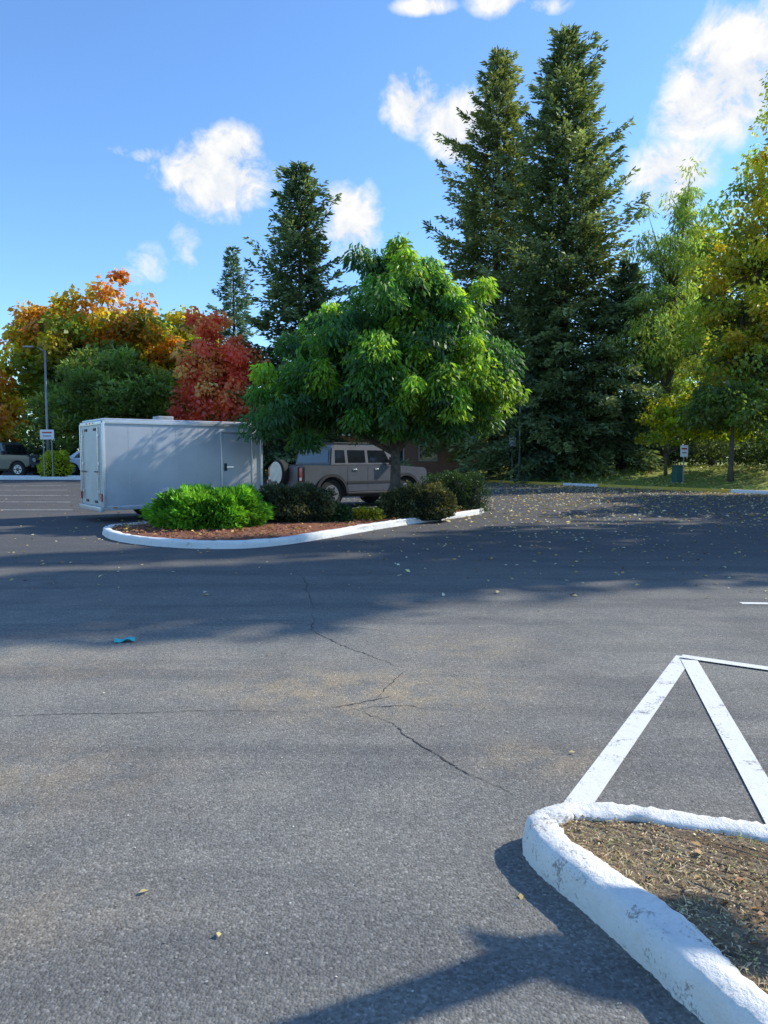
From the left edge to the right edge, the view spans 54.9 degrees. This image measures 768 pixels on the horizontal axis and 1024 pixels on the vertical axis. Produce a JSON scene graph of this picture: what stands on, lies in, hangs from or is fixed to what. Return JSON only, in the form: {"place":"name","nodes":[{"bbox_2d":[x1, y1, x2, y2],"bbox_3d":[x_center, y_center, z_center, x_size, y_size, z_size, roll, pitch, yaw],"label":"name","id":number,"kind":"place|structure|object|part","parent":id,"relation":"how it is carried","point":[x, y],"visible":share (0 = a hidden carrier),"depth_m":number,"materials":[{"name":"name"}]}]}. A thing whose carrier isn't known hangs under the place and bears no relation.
{"place":"outdoors","nodes":[
{"label":"outdoors","id":0,"kind":"place"},
{"bbox_2d":[0,0,767,453],"label":"sky","id":1,"kind":"structure","parent":0,"point":[145,138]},
{"bbox_2d":[400,450,402,465],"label":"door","id":2,"kind":"structure","parent":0,"point":[401,455],"depth_m":58.76,"materials":[{"name":"black"}]},
{"bbox_2d":[427,458,767,490],"bbox_3d":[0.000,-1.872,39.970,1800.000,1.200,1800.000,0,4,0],"label":"ground","id":3,"kind":"structure","parent":0,"point":[637,481],"depth_m":41.50,"materials":[{"name":"green plant"}]},
{"bbox_2d":[0,365,28,442],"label":"orange maple tree","id":4,"kind":"object","parent":3,"relation":"on","point":[9,418],"visible":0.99,"depth_m":46.16,"materials":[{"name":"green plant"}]},
{"bbox_2d":[36,449,74,476],"bbox_3d":[-17.314,-2.530,39.014,1.961,1.691,1.586,0,4,0],"label":"lime shrub","id":5,"kind":"object","parent":3,"relation":"on","point":[63,466],"visible":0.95,"depth_m":38.65,"materials":[{"name":"green plant"}]},
{"bbox_2d":[24,344,192,451],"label":"green maple tree","id":6,"kind":"object","parent":3,"relation":"on","point":[102,388],"visible":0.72,"depth_m":41.93,"materials":[{"name":"green plant"}]},
{"bbox_2d":[1,433,296,471],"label":"hedge row","id":7,"kind":"object","parent":3,"relation":"on","point":[30,448],"visible":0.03,"depth_m":45.54,"materials":[{"name":"green plant"}]},
{"bbox_2d":[166,306,270,421],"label":"red maple tree","id":8,"kind":"object","parent":3,"relation":"on","point":[208,376],"visible":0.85,"depth_m":41.45,"materials":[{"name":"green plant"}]},
{"bbox_2d":[206,245,259,420],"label":"spruce tree","id":9,"kind":"object","parent":3,"relation":"on","point":[240,304],"visible":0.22,"depth_m":60.41,"materials":[{"name":"green plant"}]},
{"bbox_2d":[217,160,412,481],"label":"spruce tree","id":10,"kind":"object","parent":3,"relation":"on","point":[286,291],"visible":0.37,"depth_m":43.25,"materials":[{"name":"green plant"}]},
{"bbox_2d":[0,471,767,1023],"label":"asphalt parking lot","id":11,"kind":"structure","parent":3,"relation":"on","point":[314,837],"depth_m":4.11,"materials":[{"name":"grey asphalt"}]},
{"bbox_2d":[0,442,40,474],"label":"dark off road vehicle","id":12,"kind":"object","parent":11,"relation":"on","point":[16,459],"visible":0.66,"depth_m":39.35,"materials":[{"name":"grey paint"}]},
{"bbox_2d":[22,346,49,451],"bbox_3d":[-18.730,-5.398,39.912,1.240,7.040,0.220,0,4,0],"label":"street lamp","id":13,"kind":"object","parent":11,"relation":"on","point":[46,412],"visible":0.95,"depth_m":39.80,"materials":[{"name":"grey metal"}]},
{"bbox_2d":[0,475,80,479],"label":"lot kerb","id":14,"kind":"structure","parent":11,"relation":"on","point":[32,477],"depth_m":37.79,"materials":[{"name":"white paint"}]},
{"bbox_2d":[40,430,53,476],"bbox_3d":[-17.300,-2.957,38.071,0.720,2.550,0.090,0,4,0],"label":"parking sign","id":15,"kind":"object","parent":11,"relation":"on","point":[46,434],"visible":0.94,"depth_m":37.97,"materials":[{"name":"white metal"}]},
{"bbox_2d":[69,451,79,474],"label":"white sedan","id":16,"kind":"object","parent":11,"relation":"on","point":[75,458],"visible":0.12,"depth_m":41.49,"materials":[{"name":"paint"}]},
{"bbox_2d":[114,637,134,641],"bbox_3d":[-2.260,1.113,6.449,0.170,0.033,0.100,-1,4,-17],"label":"discarded face mask","id":17,"kind":"object","parent":11,"relation":"on","point":[125,639],"visible":1,"depth_m":6.45,"materials":[{"name":"teal fabric"}]},
{"bbox_2d":[79,416,267,514],"bbox_3d":[-5.287,-1.239,20.392,5.507,2.685,2.150,-3,5,-36],"label":"enclosed cargo trailer","id":18,"kind":"object","parent":11,"relation":"on","point":[131,464],"visible":0.71,"depth_m":18.93,"materials":[{"name":"metal"}]},
{"bbox_3d":[-7.430,-1.200,18.805,0.024,2.000,1.820,-3,5,-36],"label":"ramp door","id":19,"kind":"part","parent":18,"relation":"part of","materials":[{"name":"white metal"}]},
{"bbox_3d":[-3.988,-1.295,20.089,0.860,1.660,0.020,-3,5,-36],"label":"side door","id":20,"kind":"part","parent":18,"relation":"part of","materials":[{"name":"white metal"}]},
{"bbox_2d":[0,572,519,796],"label":"pavement cracks","id":21,"kind":"object","parent":11,"relation":"on","point":[320,711],"visible":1,"depth_m":4.67,"materials":[{"name":"black asphalt"}]},
{"bbox_2d":[102,508,483,548],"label":"planted kerb island","id":22,"kind":"structure","parent":11,"relation":"on","point":[111,532],"depth_m":14.46,"materials":[{"name":"white paint"}]},
{"bbox_2d":[137,482,276,529],"bbox_3d":[-3.757,-0.117,15.942,2.893,1.071,2.504,0,4,0],"label":"juniper shrub","id":23,"kind":"object","parent":22,"relation":"on","point":[193,507],"visible":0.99,"depth_m":15.22,"materials":[{"name":"green plant"}]},
{"bbox_2d":[114,509,465,538],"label":"mulch chips and leaves","id":24,"kind":"object","parent":22,"relation":"on","point":[233,529],"visible":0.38,"depth_m":14.68,"materials":[{"name":"brown plant"}]},
{"bbox_2d":[258,480,338,522],"bbox_3d":[-2.010,-0.212,16.992,2.108,1.035,1.960,0,4,0],"label":"clipped shrub","id":25,"kind":"object","parent":22,"relation":"on","point":[307,501],"visible":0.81,"depth_m":16.44,"materials":[{"name":"green plant"}]},
{"bbox_2d":[323,500,353,521],"bbox_3d":[-1.145,0.016,17.051,0.946,0.599,0.962,0,4,0],"label":"shrub","id":26,"kind":"object","parent":22,"relation":"on","point":[343,512],"visible":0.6,"depth_m":16.80,"materials":[{"name":"green plant"}]},
{"bbox_2d":[351,505,385,520],"bbox_3d":[-0.451,0.048,17.658,1.039,0.428,0.913,0,4,0],"label":"yellow shrub","id":27,"kind":"object","parent":22,"relation":"on","point":[366,513],"visible":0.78,"depth_m":17.39,"materials":[{"name":"green plant"}]},
{"bbox_2d":[235,231,532,490],"bbox_3d":[-0.025,-3.389,19.262,7.460,7.457,4.972,0,4,0],"label":"green shade tree","id":28,"kind":"object","parent":22,"relation":"on","point":[393,370],"visible":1,"depth_m":18.03,"materials":[{"name":"green plant"}]},
{"bbox_2d":[375,486,415,518],"bbox_3d":[0.313,-0.218,18.261,1.108,0.861,1.024,0,4,0],"label":"clipped shrub","id":29,"kind":"object","parent":22,"relation":"on","point":[393,503],"visible":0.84,"depth_m":17.92,"materials":[{"name":"green plant"}]},
{"bbox_2d":[387,480,461,520],"bbox_3d":[0.953,-0.315,18.654,2.028,0.997,1.673,0,4,0],"label":"clipped shrub","id":30,"kind":"object","parent":22,"relation":"on","point":[434,502],"visible":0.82,"depth_m":18.08,"materials":[{"name":"green plant"}]},
{"bbox_2d":[417,469,492,511],"bbox_3d":[1.959,-0.618,21.306,2.058,1.244,1.567,-2,5,-29],"label":"shrub","id":31,"kind":"object","parent":22,"relation":"on","point":[466,488],"visible":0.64,"depth_m":20.99,"materials":[{"name":"green plant"}]},
{"bbox_2d":[103,587,573,936],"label":"fallen leaf specks","id":32,"kind":"object","parent":11,"relation":"on","point":[520,895],"visible":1,"depth_m":2.70,"materials":[{"name":"plant"}]},
{"bbox_2d":[268,442,426,502],"bbox_3d":[-1.163,-1.258,24.733,5.595,2.088,2.520,-4,5,-40],"label":"grey off road truck","id":33,"kind":"object","parent":11,"relation":"on","point":[345,469],"visible":0.56,"depth_m":23.57,"materials":[{"name":"grey metal"}]},
{"bbox_3d":[-2.278,-1.785,23.756,0.075,0.400,1.720,-4,5,-40],"label":"rear window","id":34,"kind":"part","parent":33,"relation":"part of","materials":[{"name":"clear glass"}]},
{"bbox_3d":[-1.395,-1.748,23.255,0.400,0.400,0.074,-4,5,-40],"label":"side window","id":35,"kind":"part","parent":33,"relation":"part of","materials":[{"name":"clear glass"}]},
{"bbox_3d":[-0.882,-1.779,23.684,0.700,0.400,0.074,-4,5,-40],"label":"side window","id":36,"kind":"part","parent":33,"relation":"part of","materials":[{"name":"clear glass"}]},
{"bbox_3d":[-0.170,-1.823,24.280,0.920,0.400,0.074,-4,5,-40],"label":"side window","id":37,"kind":"part","parent":33,"relation":"part of","materials":[{"name":"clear glass"}]},
{"bbox_2d":[0,486,767,823],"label":"painted parking lines","id":38,"kind":"object","parent":11,"relation":"on","point":[594,780],"visible":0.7,"depth_m":4.26,"materials":[{"name":"white paint"}]},
{"bbox_2d":[8,522,767,598],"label":"fallen leaves","id":39,"kind":"object","parent":11,"relation":"on","point":[443,594],"visible":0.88,"depth_m":13.32,"materials":[{"name":"yellow plant"}]},
{"bbox_2d":[20,625,762,1023],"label":"loose grit","id":40,"kind":"object","parent":11,"relation":"on","point":[364,813],"visible":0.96,"depth_m":3.29,"materials":[{"name":"gravel"}]},
{"bbox_2d":[509,437,515,480],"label":"parking sign","id":41,"kind":"object","parent":11,"relation":"on","point":[512,449],"visible":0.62,"depth_m":46.06,"materials":[{"name":"grey metal"}]},
{"bbox_2d":[426,478,767,494],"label":"boundary kerb","id":42,"kind":"structure","parent":11,"relation":"on","point":[664,488],"depth_m":37.70,"materials":[{"name":"white paint"}]},
{"bbox_2d":[522,802,767,1023],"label":"traffic island","id":43,"kind":"structure","parent":11,"relation":"on","point":[680,958],"depth_m":2.54,"materials":[{"name":"paint"}]},
{"bbox_2d":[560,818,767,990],"bbox_3d":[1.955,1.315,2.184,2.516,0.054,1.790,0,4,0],"label":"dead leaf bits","id":44,"kind":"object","parent":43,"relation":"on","point":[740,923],"visible":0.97,"depth_m":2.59,"materials":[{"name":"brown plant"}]},
{"bbox_2d":[567,826,767,894],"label":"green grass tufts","id":45,"kind":"object","parent":43,"relation":"on","point":[701,852],"visible":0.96,"depth_m":2.82,"materials":[{"name":"green plant"}]},
{"bbox_2d":[582,815,767,953],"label":"brown leaves","id":46,"kind":"object","parent":43,"relation":"on","point":[699,851],"visible":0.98,"depth_m":2.57,"materials":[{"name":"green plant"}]},
{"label":"grass verge","id":47,"kind":"object","parent":11,"relation":"on","visible":0},
{"bbox_2d":[0,267,198,437],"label":"autumn maple tree","id":48,"kind":"object","parent":47,"relation":"on","point":[60,328],"visible":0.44,"depth_m":46.88,"materials":[{"name":"orange plant"}]},
{"bbox_2d":[155,304,225,414],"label":"autumn maple tree","id":49,"kind":"object","parent":47,"relation":"on","point":[176,318],"visible":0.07,"depth_m":51.29,"materials":[{"name":"orange plant"}]},
{"bbox_2d":[1,471,767,522],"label":"fallen leaves","id":50,"kind":"object","parent":3,"relation":"on","point":[643,490],"visible":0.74,"depth_m":27.84,"materials":[{"name":"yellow plant"}]},
{"bbox_2d":[2,384,767,461],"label":"distant tree line","id":51,"kind":"object","parent":3,"relation":"on","point":[31,427],"visible":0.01,"depth_m":78.97,"materials":[{"name":"green plant"}]},
{"bbox_2d":[263,436,517,473],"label":"walls","id":52,"kind":"structure","parent":3,"relation":"on","point":[411,453],"depth_m":58.85,"materials":[{"name":"brick"}]},
{"bbox_2d":[419,445,437,460],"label":"window frame","id":53,"kind":"object","parent":52,"relation":"attached to","point":[425,460],"visible":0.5,"depth_m":58.79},
{"bbox_2d":[420,446,436,459],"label":"window glass","id":54,"kind":"object","parent":53,"relation":"in","point":[422,454],"visible":0.57,"depth_m":58.74,"materials":[{"name":"glass"}]},
{"bbox_2d":[399,45,616,474],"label":"tall fir tree","id":55,"kind":"object","parent":3,"relation":"on","point":[474,223],"visible":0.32,"depth_m":51.09,"materials":[{"name":"green plant"}]},
{"bbox_2d":[518,381,523,480],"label":"street lamp","id":56,"kind":"object","parent":3,"relation":"on","point":[519,454],"visible":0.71,"depth_m":45.80,"materials":[{"name":"grey metal"}]},
{"bbox_2d":[493,287,592,483],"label":"young fir tree","id":57,"kind":"object","parent":3,"relation":"on","point":[541,470],"visible":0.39,"depth_m":46.48,"materials":[{"name":"green plant"}]},
{"bbox_2d":[428,20,703,483],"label":"tall fir tree","id":58,"kind":"object","parent":3,"relation":"on","point":[569,236],"visible":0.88,"depth_m":45.45,"materials":[{"name":"green plant"}]},
{"bbox_2d":[566,257,686,469],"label":"young fir tree","id":59,"kind":"object","parent":3,"relation":"on","point":[631,274],"visible":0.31,"depth_m":45.83,"materials":[{"name":"green plant"}]},
{"bbox_2d":[590,157,729,467],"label":"willow tree","id":60,"kind":"object","parent":3,"relation":"on","point":[662,347],"visible":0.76,"depth_m":44.41,"materials":[{"name":"green plant"}]},
{"bbox_2d":[669,465,682,483],"bbox_3d":[15.700,-2.011,39.559,0.600,0.950,0.550,-1,4,-17],"label":"utility cabinet","id":61,"kind":"object","parent":3,"relation":"on","point":[677,473],"visible":0.91,"depth_m":39.38,"materials":[{"name":"green metal"}]},
{"bbox_2d":[680,445,687,484],"bbox_3d":[15.600,-2.421,38.511,0.400,2.100,0.090,0,4,0],"label":"parking sign","id":62,"kind":"object","parent":3,"relation":"on","point":[683,451],"visible":0.97,"depth_m":38.43,"materials":[{"name":"white metal"}]},
{"bbox_2d":[613,429,767,467],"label":"shrub border","id":63,"kind":"object","parent":3,"relation":"on","point":[750,456],"visible":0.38,"depth_m":44.94,"materials":[{"name":"green plant"}]},
{"bbox_2d":[634,381,758,475],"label":"lime tree","id":64,"kind":"object","parent":3,"relation":"on","point":[667,427],"visible":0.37,"depth_m":41.89,"materials":[{"name":"green plant"}]},
{"bbox_2d":[649,202,762,464],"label":"lime green tree","id":65,"kind":"object","parent":3,"relation":"on","point":[714,229],"visible":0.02,"depth_m":49.30,"materials":[{"name":"green plant"}]},
{"bbox_2d":[675,71,767,468],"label":"yellow birch tree","id":66,"kind":"object","parent":3,"relation":"on","point":[741,340],"visible":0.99,"depth_m":38.98,"materials":[{"name":"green plant"}]},
{"bbox_2d":[675,367,767,481],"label":"park tree","id":67,"kind":"object","parent":3,"relation":"on","point":[739,410],"visible":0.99,"depth_m":37.09,"materials":[{"name":"green plant"}]},
{"bbox_2d":[680,223,767,420],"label":"deciduous tree","id":68,"kind":"object","parent":3,"relation":"on","point":[739,319],"visible":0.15,"depth_m":40.15,"materials":[{"name":"green plant"}]},
{"bbox_2d":[561,814,767,989],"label":"dry grass","id":69,"kind":"structure","parent":0,"point":[640,862],"depth_m":2.65,"materials":[{"name":"beige plant"}]}
]}

